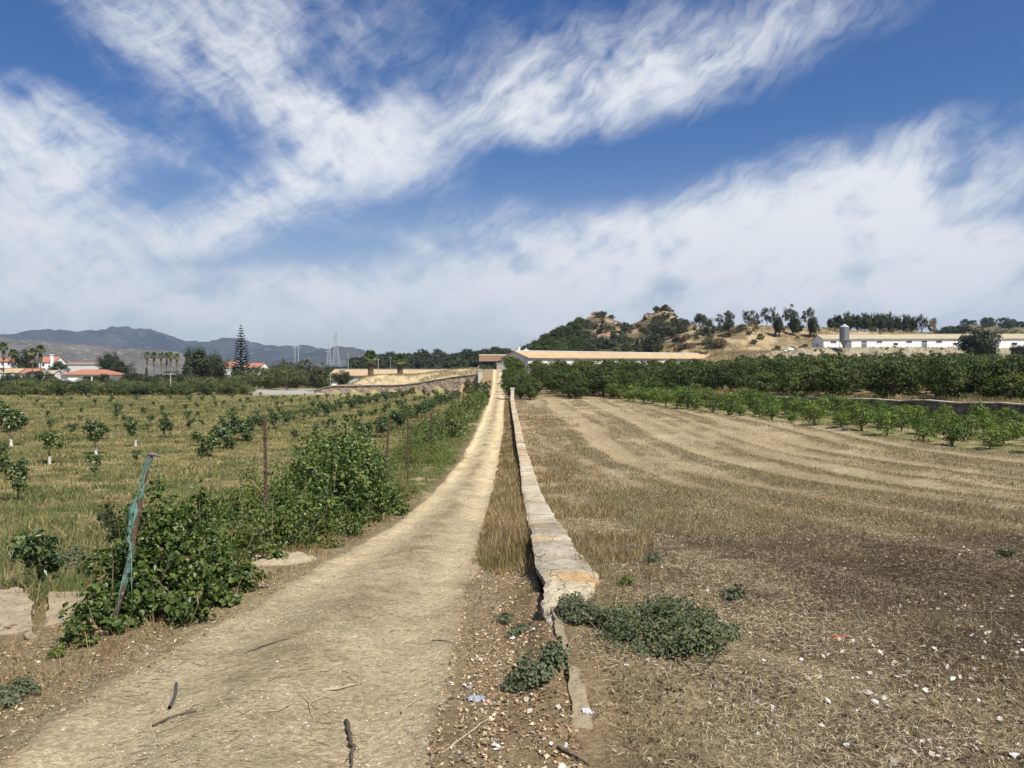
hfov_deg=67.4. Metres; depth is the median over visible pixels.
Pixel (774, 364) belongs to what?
citrus tree
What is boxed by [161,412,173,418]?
sapling
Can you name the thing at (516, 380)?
citrus tree
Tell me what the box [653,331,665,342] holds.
scrub olive
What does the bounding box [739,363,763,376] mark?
citrus tree
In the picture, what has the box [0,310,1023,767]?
ground
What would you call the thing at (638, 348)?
olive tree
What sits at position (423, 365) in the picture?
scrub oak
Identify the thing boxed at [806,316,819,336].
dense tree
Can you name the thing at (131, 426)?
sapling
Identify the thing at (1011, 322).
scrub oak
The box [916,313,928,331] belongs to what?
olive tree
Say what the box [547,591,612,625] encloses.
leafy weed
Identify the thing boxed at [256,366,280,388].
hedge tree
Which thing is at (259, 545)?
creeper
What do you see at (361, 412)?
sapling
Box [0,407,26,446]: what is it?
sapling
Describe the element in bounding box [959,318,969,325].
scrub oak
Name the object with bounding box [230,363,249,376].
olive tree
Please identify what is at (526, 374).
citrus tree
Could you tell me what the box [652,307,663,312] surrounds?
scrub oak
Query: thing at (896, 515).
field stubble
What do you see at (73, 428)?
sapling
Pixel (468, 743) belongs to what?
leaf litter
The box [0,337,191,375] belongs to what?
hills
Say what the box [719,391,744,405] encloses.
young citrus
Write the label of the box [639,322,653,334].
scrub olive
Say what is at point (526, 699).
white chips
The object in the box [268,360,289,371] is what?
olive tree
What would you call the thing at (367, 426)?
sapling
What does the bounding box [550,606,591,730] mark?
wall footing
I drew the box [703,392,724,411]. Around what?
young citrus
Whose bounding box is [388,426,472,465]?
weed bank
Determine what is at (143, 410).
sapling
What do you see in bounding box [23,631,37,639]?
rubble lump
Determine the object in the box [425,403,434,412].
sapling
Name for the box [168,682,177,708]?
irrigation tube
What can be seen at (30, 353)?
fan palm
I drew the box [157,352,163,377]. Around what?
fan palm
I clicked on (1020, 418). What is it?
young citrus
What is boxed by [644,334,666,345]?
scrub olive
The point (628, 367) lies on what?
citrus tree
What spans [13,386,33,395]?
hedge tree
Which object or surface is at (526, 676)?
leafy weed
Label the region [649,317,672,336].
olive tree
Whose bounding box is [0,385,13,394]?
hedge tree
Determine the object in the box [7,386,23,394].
hedge tree
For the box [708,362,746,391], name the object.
citrus tree
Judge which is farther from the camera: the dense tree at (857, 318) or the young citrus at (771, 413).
the dense tree at (857, 318)
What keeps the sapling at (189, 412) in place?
on the ground at (594, 742)
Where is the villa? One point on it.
(82, 374)
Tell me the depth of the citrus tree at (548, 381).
111.06 m
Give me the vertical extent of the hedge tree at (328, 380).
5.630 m
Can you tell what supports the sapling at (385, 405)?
on the ground at (594, 742)
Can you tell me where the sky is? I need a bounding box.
[0,0,1023,354]
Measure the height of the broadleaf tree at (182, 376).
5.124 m
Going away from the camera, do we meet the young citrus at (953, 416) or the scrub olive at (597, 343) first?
the young citrus at (953, 416)
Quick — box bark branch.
[344,719,357,766]
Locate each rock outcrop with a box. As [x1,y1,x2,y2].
[610,321,620,325]
[643,314,651,318]
[660,306,673,311]
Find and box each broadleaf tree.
[4,372,23,381]
[7,349,31,368]
[20,351,39,367]
[30,369,51,380]
[47,361,69,372]
[123,372,143,383]
[147,376,158,382]
[163,371,178,380]
[174,373,191,381]
[690,313,711,332]
[703,319,715,337]
[723,316,733,331]
[827,322,840,329]
[845,319,854,328]
[947,329,964,333]
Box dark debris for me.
[565,496,1023,767]
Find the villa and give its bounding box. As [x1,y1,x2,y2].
[57,369,124,381]
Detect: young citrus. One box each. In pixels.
[603,383,617,393]
[614,389,624,398]
[619,391,630,400]
[625,381,640,389]
[625,385,640,401]
[635,390,652,401]
[641,387,661,403]
[651,385,665,400]
[654,390,673,406]
[662,387,688,408]
[668,380,680,389]
[673,389,698,408]
[680,386,698,405]
[686,383,704,394]
[689,393,704,409]
[697,386,713,399]
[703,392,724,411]
[705,391,722,402]
[717,395,739,414]
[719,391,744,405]
[732,387,748,403]
[732,405,747,415]
[741,388,759,399]
[742,392,764,406]
[742,396,769,414]
[752,404,767,416]
[758,390,773,399]
[761,406,779,419]
[765,394,784,409]
[767,402,783,415]
[777,394,791,410]
[781,399,803,416]
[781,410,798,422]
[783,393,798,411]
[791,397,807,410]
[797,399,823,420]
[799,403,831,424]
[809,396,835,417]
[821,393,835,410]
[827,396,847,415]
[829,409,853,427]
[834,396,861,408]
[834,404,852,413]
[840,403,871,424]
[841,406,880,430]
[855,398,869,406]
[858,403,876,411]
[871,399,892,409]
[871,405,892,426]
[872,411,902,435]
[879,404,902,420]
[892,414,914,430]
[894,404,915,420]
[902,410,926,427]
[904,405,925,418]
[907,413,943,434]
[911,421,938,441]
[916,405,929,416]
[929,421,970,446]
[931,410,949,430]
[932,404,955,419]
[934,403,954,418]
[942,415,982,441]
[946,413,963,426]
[960,413,978,425]
[967,401,991,418]
[971,415,997,431]
[971,427,1007,448]
[980,412,1001,426]
[985,421,1021,445]
[991,406,1020,418]
[991,408,1014,424]
[999,412,1023,435]
[1001,420,1023,439]
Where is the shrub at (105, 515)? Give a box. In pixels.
[91,497,142,547]
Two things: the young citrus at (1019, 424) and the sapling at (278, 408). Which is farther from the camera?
the sapling at (278, 408)
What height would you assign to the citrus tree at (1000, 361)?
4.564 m
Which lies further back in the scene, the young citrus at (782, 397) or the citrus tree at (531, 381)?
the citrus tree at (531, 381)
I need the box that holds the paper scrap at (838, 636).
[831,634,847,638]
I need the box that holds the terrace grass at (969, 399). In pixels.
[695,390,1023,412]
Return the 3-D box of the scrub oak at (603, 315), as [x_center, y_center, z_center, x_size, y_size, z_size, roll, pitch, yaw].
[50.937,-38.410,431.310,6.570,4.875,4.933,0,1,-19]
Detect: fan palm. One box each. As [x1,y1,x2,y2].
[0,342,8,374]
[7,349,17,367]
[26,348,36,375]
[35,345,45,370]
[144,351,149,369]
[150,351,156,364]
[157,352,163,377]
[164,352,168,379]
[168,352,173,372]
[174,353,179,372]
[362,349,377,375]
[393,354,407,373]
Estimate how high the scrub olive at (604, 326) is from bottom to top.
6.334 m
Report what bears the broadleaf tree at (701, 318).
on the ground at (594, 742)
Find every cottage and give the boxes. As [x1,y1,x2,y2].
[223,361,239,374]
[243,362,269,374]
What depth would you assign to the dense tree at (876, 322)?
316.87 m
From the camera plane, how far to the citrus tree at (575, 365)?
143.74 m
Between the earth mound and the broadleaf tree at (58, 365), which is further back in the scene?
the broadleaf tree at (58, 365)
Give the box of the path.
[0,370,504,767]
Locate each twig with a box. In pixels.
[258,701,297,711]
[298,691,332,718]
[912,724,993,740]
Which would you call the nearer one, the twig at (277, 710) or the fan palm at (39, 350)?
the twig at (277, 710)
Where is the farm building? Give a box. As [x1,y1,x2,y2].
[811,333,1023,347]
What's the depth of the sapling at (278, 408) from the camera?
88.30 m
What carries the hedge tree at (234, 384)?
on the ground at (594, 742)
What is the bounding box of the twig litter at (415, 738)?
[0,545,471,767]
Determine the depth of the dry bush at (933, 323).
321.12 m
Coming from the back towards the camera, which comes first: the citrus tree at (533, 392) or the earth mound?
the citrus tree at (533, 392)
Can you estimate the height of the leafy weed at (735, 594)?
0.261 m
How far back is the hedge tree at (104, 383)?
167.47 m
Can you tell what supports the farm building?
on the ground at (594, 742)
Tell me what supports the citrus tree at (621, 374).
on the ground at (594, 742)
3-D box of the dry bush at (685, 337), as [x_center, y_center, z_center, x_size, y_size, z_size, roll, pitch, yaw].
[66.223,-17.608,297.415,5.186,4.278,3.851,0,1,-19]
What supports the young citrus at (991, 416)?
on the ground at (594, 742)
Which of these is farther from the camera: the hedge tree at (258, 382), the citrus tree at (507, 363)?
the hedge tree at (258, 382)
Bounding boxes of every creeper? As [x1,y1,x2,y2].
[52,472,270,646]
[180,458,370,569]
[353,444,420,522]
[396,409,450,455]
[434,400,472,438]
[448,385,489,421]
[475,380,490,402]
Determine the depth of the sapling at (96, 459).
32.15 m
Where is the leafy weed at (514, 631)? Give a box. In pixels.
[491,609,533,637]
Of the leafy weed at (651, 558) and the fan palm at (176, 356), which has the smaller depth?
the leafy weed at (651, 558)
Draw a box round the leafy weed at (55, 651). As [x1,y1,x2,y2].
[47,638,82,658]
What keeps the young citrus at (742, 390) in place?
on the ground at (594, 742)
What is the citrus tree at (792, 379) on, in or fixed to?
on the ground at (594, 742)
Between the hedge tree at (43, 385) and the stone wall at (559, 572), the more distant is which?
the hedge tree at (43, 385)
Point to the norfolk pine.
(241, 367)
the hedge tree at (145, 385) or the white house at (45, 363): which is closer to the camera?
the hedge tree at (145, 385)
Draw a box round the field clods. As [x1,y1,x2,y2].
[555,473,1023,767]
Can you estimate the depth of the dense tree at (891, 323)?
316.91 m
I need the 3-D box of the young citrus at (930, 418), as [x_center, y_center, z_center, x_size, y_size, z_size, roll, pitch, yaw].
[27.482,2.784,50.836,2.051,1.755,1.949,0,1,-16]
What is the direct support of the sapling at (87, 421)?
on the ground at (594, 742)
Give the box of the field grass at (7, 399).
[0,395,462,621]
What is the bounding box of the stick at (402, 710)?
[400,696,423,712]
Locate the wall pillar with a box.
[510,388,514,397]
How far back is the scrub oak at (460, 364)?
438.55 m
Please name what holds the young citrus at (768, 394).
on the ground at (594, 742)
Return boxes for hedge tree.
[0,383,13,392]
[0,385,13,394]
[7,378,36,393]
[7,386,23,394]
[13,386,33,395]
[18,377,42,382]
[26,381,44,394]
[33,379,56,393]
[34,380,53,394]
[45,376,58,382]
[48,379,76,395]
[54,377,75,385]
[68,381,95,395]
[71,378,93,384]
[74,379,92,394]
[89,384,109,395]
[94,381,108,394]
[101,379,123,394]
[105,382,129,395]
[114,382,140,395]
[142,382,154,394]
[148,382,164,393]
[151,381,174,395]
[165,385,184,395]
[166,380,182,394]
[175,382,196,395]
[180,376,202,383]
[191,378,217,393]
[195,382,217,395]
[211,386,227,394]
[214,380,226,390]
[217,380,241,395]
[221,375,240,381]
[222,379,246,390]
[232,370,258,377]
[236,383,255,395]
[239,376,258,385]
[241,372,259,378]
[251,377,263,387]
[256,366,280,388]
[269,364,304,389]
[280,374,307,387]
[299,374,313,387]
[324,371,338,385]
[462,378,473,395]
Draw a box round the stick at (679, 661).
[667,652,718,677]
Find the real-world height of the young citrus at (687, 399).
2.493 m
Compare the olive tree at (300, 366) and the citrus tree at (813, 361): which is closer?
the citrus tree at (813, 361)
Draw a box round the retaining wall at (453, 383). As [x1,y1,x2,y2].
[313,365,478,394]
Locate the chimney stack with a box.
[50,354,54,366]
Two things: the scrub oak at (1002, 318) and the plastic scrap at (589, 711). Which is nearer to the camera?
the plastic scrap at (589, 711)
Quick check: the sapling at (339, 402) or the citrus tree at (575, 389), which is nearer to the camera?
the sapling at (339, 402)
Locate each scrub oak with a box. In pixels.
[347,360,361,368]
[374,360,385,368]
[419,352,430,356]
[419,362,430,368]
[421,359,434,368]
[428,358,443,366]
[429,354,438,359]
[430,348,446,355]
[437,355,449,362]
[443,359,458,368]
[448,356,461,367]
[456,361,467,367]
[468,357,484,366]
[469,350,479,357]
[472,359,483,366]
[599,312,606,318]
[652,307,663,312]
[661,312,671,318]
[665,329,677,337]
[671,320,682,327]
[681,319,687,325]
[682,325,691,332]
[748,339,757,343]
[757,333,764,339]
[940,327,952,333]
[955,323,969,332]
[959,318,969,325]
[969,320,977,324]
[980,317,994,327]
[986,318,996,326]
[995,317,1010,323]
[997,319,1010,327]
[1004,320,1017,328]
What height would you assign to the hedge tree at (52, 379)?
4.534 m
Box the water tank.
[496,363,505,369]
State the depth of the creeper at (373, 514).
20.17 m
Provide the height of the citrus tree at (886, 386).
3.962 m
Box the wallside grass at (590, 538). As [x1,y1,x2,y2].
[518,415,700,582]
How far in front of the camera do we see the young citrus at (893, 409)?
58.42 m
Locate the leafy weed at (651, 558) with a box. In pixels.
[643,543,663,562]
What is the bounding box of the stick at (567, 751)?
[557,745,588,764]
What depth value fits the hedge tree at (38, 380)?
178.19 m
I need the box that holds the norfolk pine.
[230,325,251,376]
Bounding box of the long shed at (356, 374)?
[328,369,496,384]
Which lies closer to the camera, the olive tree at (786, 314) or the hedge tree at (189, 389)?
the hedge tree at (189, 389)
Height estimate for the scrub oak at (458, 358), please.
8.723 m
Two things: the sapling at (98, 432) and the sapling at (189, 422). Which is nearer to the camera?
the sapling at (98, 432)
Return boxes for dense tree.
[95,351,118,369]
[96,373,110,381]
[107,359,135,373]
[124,386,150,395]
[181,346,220,376]
[208,354,231,378]
[308,365,330,389]
[333,369,352,384]
[643,332,662,351]
[771,317,785,336]
[788,312,802,333]
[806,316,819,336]
[827,317,833,327]
[832,314,844,327]
[843,311,853,329]
[851,313,862,330]
[859,312,872,331]
[868,313,879,331]
[875,312,889,331]
[885,311,894,330]
[893,315,902,330]
[901,314,912,331]
[910,316,917,331]
[954,326,1002,357]
[1009,344,1023,356]
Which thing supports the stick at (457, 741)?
on the ground at (594, 742)
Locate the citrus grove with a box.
[502,350,1023,369]
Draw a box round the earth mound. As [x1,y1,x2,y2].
[244,551,315,565]
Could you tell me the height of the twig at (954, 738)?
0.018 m
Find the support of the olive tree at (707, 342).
on the ground at (594, 742)
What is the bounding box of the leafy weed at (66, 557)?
[46,542,99,576]
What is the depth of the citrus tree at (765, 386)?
92.64 m
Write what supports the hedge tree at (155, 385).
on the ground at (594, 742)
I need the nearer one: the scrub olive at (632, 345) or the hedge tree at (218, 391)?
the hedge tree at (218, 391)
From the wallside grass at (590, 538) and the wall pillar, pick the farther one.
the wall pillar
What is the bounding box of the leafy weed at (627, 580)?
[615,573,645,587]
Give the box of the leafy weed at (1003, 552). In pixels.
[994,543,1014,557]
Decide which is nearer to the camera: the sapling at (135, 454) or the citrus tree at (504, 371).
the sapling at (135, 454)
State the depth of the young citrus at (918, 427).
47.66 m
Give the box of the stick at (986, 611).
[953,605,1020,611]
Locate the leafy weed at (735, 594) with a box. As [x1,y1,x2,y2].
[718,583,746,600]
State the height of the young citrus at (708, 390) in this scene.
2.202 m
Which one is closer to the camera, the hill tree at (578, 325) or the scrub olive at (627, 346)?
the scrub olive at (627, 346)
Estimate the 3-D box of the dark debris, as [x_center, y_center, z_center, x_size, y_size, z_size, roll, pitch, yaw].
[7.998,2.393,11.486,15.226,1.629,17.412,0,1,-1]
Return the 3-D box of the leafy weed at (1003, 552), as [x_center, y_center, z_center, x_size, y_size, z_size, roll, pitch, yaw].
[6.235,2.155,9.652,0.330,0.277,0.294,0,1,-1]
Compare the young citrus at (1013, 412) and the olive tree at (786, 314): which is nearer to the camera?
the young citrus at (1013, 412)
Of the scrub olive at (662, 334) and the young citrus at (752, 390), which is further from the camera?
the scrub olive at (662, 334)
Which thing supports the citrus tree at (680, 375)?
on the ground at (594, 742)
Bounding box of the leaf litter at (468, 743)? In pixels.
[0,551,587,767]
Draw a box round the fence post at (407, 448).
[407,417,408,479]
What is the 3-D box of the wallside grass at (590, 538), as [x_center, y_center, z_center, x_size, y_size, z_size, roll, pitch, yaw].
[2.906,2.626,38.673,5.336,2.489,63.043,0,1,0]
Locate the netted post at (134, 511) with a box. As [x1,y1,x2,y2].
[110,452,160,631]
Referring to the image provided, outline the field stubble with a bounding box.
[514,399,1023,767]
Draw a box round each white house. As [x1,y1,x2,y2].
[0,357,22,367]
[0,368,25,377]
[21,368,45,376]
[39,356,66,372]
[44,370,61,378]
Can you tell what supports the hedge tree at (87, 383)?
on the ground at (594, 742)
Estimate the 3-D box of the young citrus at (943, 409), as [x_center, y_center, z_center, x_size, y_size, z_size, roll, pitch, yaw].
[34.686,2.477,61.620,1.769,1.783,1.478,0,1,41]
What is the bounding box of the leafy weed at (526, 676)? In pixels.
[494,635,573,690]
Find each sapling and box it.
[0,403,13,432]
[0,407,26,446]
[0,443,15,458]
[0,454,31,500]
[3,528,64,586]
[34,430,71,463]
[45,418,59,427]
[61,423,78,431]
[80,420,108,454]
[83,451,103,476]
[85,418,98,430]
[112,411,123,417]
[114,403,124,414]
[121,415,131,421]
[122,417,148,445]
[131,450,144,462]
[140,407,147,413]
[146,415,155,421]
[156,417,172,436]
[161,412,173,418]
[183,410,192,417]
[185,417,196,428]
[186,430,202,445]
[195,432,222,456]
[210,425,236,448]
[217,418,238,437]
[226,411,236,419]
[229,415,256,440]
[243,415,262,429]
[249,410,260,415]
[255,414,274,427]
[267,412,283,428]
[275,406,284,411]
[279,411,295,423]
[280,413,291,425]
[287,410,303,421]
[290,428,297,438]
[297,407,310,419]
[308,408,318,418]
[312,407,325,417]
[317,401,330,415]
[321,420,329,429]
[325,402,335,413]
[330,418,337,426]
[334,399,345,408]
[344,397,353,407]
[346,398,358,408]
[353,418,375,438]
[356,410,366,415]
[361,396,369,405]
[372,395,383,401]
[372,420,393,436]
[376,415,388,428]
[379,391,388,399]
[383,402,390,409]
[388,408,406,427]
[388,409,406,428]
[394,400,402,405]
[398,405,416,414]
[411,404,423,416]
[420,398,434,403]
[422,404,433,413]
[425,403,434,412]
[433,393,443,398]
[439,393,449,401]
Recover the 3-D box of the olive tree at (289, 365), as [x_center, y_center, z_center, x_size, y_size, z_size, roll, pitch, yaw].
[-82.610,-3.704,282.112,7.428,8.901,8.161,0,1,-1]
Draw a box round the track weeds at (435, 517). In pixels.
[379,406,497,569]
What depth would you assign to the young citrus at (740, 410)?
69.68 m
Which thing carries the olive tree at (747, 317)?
on the ground at (594, 742)
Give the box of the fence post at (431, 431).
[430,413,432,452]
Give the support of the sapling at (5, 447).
on the ground at (594, 742)
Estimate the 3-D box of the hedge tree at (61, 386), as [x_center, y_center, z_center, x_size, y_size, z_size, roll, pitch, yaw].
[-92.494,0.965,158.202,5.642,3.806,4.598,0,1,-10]
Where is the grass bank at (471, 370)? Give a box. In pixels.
[339,367,483,384]
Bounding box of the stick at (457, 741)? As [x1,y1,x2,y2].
[440,712,499,752]
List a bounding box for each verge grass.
[0,397,487,727]
[472,400,539,598]
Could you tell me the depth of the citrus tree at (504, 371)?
148.46 m
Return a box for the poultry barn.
[500,347,709,373]
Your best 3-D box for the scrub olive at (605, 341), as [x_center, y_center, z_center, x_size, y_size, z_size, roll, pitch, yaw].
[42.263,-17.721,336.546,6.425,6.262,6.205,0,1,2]
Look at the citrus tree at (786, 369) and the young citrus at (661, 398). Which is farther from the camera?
the citrus tree at (786, 369)
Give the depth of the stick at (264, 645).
5.62 m
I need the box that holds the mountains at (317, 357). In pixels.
[266,346,364,369]
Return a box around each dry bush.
[677,334,687,340]
[713,340,722,347]
[717,339,727,347]
[723,328,736,336]
[750,324,758,330]
[924,317,936,332]
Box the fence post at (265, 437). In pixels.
[262,417,268,540]
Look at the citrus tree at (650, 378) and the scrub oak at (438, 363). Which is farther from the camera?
the scrub oak at (438, 363)
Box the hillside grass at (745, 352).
[659,324,960,362]
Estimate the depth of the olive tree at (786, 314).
307.44 m
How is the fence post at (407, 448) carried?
on the ground at (594, 742)
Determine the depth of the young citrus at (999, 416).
59.28 m
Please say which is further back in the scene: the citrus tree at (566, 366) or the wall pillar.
the citrus tree at (566, 366)
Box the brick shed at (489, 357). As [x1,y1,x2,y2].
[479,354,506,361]
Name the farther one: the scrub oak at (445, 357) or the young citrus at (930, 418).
the scrub oak at (445, 357)
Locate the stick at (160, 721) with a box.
[152,703,202,726]
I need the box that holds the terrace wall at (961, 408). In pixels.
[700,395,1023,421]
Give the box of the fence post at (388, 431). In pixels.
[385,419,389,482]
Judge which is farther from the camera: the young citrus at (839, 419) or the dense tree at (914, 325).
the dense tree at (914, 325)
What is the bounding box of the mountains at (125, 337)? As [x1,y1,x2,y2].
[0,326,366,364]
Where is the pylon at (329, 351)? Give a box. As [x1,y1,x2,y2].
[325,345,331,364]
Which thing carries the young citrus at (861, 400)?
on the ground at (594, 742)
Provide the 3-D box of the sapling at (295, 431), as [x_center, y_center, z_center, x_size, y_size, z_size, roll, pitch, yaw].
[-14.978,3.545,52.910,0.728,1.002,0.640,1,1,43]
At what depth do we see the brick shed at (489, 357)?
415.75 m
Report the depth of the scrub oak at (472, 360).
466.59 m
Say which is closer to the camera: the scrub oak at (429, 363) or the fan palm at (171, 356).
the fan palm at (171, 356)
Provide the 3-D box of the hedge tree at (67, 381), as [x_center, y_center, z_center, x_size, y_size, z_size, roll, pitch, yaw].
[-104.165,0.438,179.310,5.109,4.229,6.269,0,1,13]
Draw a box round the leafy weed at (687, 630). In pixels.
[579,587,748,667]
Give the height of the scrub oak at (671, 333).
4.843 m
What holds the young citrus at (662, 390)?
on the ground at (594, 742)
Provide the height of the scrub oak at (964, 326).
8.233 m
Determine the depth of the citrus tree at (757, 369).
99.65 m
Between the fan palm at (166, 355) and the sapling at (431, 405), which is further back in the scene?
the fan palm at (166, 355)
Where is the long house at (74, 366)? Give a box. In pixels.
[66,362,101,372]
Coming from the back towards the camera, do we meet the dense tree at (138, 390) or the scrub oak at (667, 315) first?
the scrub oak at (667, 315)
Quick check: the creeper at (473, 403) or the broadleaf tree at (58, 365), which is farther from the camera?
the broadleaf tree at (58, 365)
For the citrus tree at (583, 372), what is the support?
on the ground at (594, 742)
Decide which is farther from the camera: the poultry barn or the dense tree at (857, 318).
the dense tree at (857, 318)
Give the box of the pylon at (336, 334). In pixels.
[331,332,339,365]
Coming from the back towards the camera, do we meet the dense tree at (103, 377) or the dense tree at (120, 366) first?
the dense tree at (120, 366)
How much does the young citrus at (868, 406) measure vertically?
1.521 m
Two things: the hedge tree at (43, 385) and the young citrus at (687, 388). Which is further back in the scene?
the hedge tree at (43, 385)
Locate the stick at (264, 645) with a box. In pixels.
[244,638,288,653]
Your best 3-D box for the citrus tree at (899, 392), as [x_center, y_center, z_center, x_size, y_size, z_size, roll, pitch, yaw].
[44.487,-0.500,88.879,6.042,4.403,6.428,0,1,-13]
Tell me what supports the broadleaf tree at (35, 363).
on the ground at (594, 742)
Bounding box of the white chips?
[430,534,1023,767]
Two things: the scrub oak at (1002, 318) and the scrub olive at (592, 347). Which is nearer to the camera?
the scrub olive at (592, 347)
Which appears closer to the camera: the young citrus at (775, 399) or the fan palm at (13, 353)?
the young citrus at (775, 399)
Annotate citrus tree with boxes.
[499,372,523,389]
[499,375,542,397]
[500,368,516,378]
[505,361,522,367]
[505,361,525,370]
[507,375,543,396]
[513,369,526,373]
[515,373,536,380]
[517,381,542,399]
[526,363,546,372]
[531,367,541,380]
[536,363,567,377]
[537,368,560,380]
[538,369,559,388]
[543,372,570,391]
[544,374,564,390]
[547,369,590,395]
[556,379,593,398]
[561,363,570,370]
[566,362,588,370]
[572,363,596,373]
[576,368,611,393]
[583,363,622,395]
[606,384,627,398]
[608,366,625,377]
[610,369,622,382]
[614,370,644,388]
[620,368,654,385]
[621,363,641,370]
[629,370,666,386]
[630,364,661,371]
[639,380,672,396]
[642,366,661,374]
[659,369,691,386]
[665,363,688,373]
[666,365,706,389]
[690,364,718,386]
[693,364,728,389]
[697,361,714,368]
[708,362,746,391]
[730,365,774,391]
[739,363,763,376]
[739,371,787,392]
[757,359,790,382]
[770,364,814,389]
[772,369,827,397]
[785,362,827,391]
[795,354,833,368]
[812,361,872,396]
[819,358,873,392]
[861,361,929,398]
[867,363,925,395]
[882,361,920,394]
[904,358,928,369]
[913,353,970,395]
[916,356,970,388]
[919,360,996,401]
[922,371,986,397]
[964,359,984,364]
[974,360,1022,373]
[975,372,1023,400]
[976,357,1023,395]
[979,359,1021,392]
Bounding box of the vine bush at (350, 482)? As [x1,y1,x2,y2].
[246,413,407,535]
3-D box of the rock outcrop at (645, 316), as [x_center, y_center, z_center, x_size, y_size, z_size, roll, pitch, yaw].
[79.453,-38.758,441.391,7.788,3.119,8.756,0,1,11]
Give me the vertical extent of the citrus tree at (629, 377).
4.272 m
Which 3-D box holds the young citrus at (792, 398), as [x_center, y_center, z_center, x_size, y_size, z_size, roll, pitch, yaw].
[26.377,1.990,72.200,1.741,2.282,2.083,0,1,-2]
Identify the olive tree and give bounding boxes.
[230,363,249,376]
[251,365,260,373]
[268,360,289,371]
[277,362,295,370]
[291,359,313,386]
[318,361,332,373]
[634,336,644,351]
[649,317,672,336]
[701,331,715,353]
[715,310,734,325]
[742,310,756,323]
[752,312,758,322]
[759,307,775,323]
[771,306,780,322]
[782,304,798,320]
[801,307,815,324]
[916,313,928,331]
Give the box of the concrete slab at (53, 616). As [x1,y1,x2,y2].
[43,591,86,627]
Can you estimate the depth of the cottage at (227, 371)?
298.50 m
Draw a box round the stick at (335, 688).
[321,672,362,691]
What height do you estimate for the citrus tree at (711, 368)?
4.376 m
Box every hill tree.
[544,338,554,344]
[571,343,586,350]
[574,323,585,329]
[577,329,590,334]
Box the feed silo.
[839,324,848,353]
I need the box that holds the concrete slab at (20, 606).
[0,587,33,635]
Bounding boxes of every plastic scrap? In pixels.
[467,695,484,701]
[582,708,597,714]
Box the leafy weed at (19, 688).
[0,674,50,713]
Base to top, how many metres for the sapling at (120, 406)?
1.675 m
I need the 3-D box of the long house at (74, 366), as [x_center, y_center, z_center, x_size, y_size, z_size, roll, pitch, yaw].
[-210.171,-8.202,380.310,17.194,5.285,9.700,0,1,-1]
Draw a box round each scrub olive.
[568,346,582,350]
[584,322,595,329]
[584,338,601,348]
[588,332,597,338]
[588,344,599,350]
[591,321,598,328]
[600,323,610,330]
[602,336,614,347]
[610,343,627,351]
[617,333,631,343]
[619,323,633,333]
[621,341,636,350]
[622,343,632,351]
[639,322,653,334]
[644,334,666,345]
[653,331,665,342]
[716,324,724,331]
[735,323,748,330]
[991,327,1023,333]
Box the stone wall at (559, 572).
[510,398,599,639]
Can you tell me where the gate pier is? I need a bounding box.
[478,370,482,382]
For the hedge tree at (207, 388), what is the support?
on the ground at (594, 742)
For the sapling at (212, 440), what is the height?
1.928 m
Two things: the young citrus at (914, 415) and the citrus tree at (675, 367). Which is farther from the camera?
the citrus tree at (675, 367)
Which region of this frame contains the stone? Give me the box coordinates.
[1009,752,1019,758]
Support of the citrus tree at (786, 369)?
on the ground at (594, 742)
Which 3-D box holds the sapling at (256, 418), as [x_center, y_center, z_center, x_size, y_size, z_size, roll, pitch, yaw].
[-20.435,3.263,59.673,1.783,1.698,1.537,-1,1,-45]
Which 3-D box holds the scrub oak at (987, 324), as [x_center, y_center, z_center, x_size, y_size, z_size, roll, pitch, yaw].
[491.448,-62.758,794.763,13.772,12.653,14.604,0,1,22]
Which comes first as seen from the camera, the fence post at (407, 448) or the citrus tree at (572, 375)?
the fence post at (407, 448)
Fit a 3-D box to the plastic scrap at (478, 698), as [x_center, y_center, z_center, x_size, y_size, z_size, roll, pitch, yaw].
[-0.207,1.804,4.418,0.108,0.021,0.086,0,1,-1]
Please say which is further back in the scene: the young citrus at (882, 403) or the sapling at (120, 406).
the sapling at (120, 406)
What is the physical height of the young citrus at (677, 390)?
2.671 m
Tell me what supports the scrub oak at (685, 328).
on the ground at (594, 742)
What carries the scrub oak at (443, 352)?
on the ground at (594, 742)
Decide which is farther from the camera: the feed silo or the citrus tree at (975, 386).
the feed silo
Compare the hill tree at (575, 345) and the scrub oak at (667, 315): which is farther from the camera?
the scrub oak at (667, 315)
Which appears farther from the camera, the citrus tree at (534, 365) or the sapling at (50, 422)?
the citrus tree at (534, 365)
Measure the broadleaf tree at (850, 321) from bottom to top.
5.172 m
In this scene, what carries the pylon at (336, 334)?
on the ground at (594, 742)
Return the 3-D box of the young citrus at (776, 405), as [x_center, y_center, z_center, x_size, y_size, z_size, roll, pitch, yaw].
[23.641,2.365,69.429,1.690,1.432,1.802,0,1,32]
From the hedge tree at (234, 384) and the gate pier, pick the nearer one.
the gate pier
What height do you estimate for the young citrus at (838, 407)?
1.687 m
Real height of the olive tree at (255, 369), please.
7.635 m
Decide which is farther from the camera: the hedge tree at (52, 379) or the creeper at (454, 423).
the hedge tree at (52, 379)
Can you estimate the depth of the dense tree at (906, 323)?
316.97 m

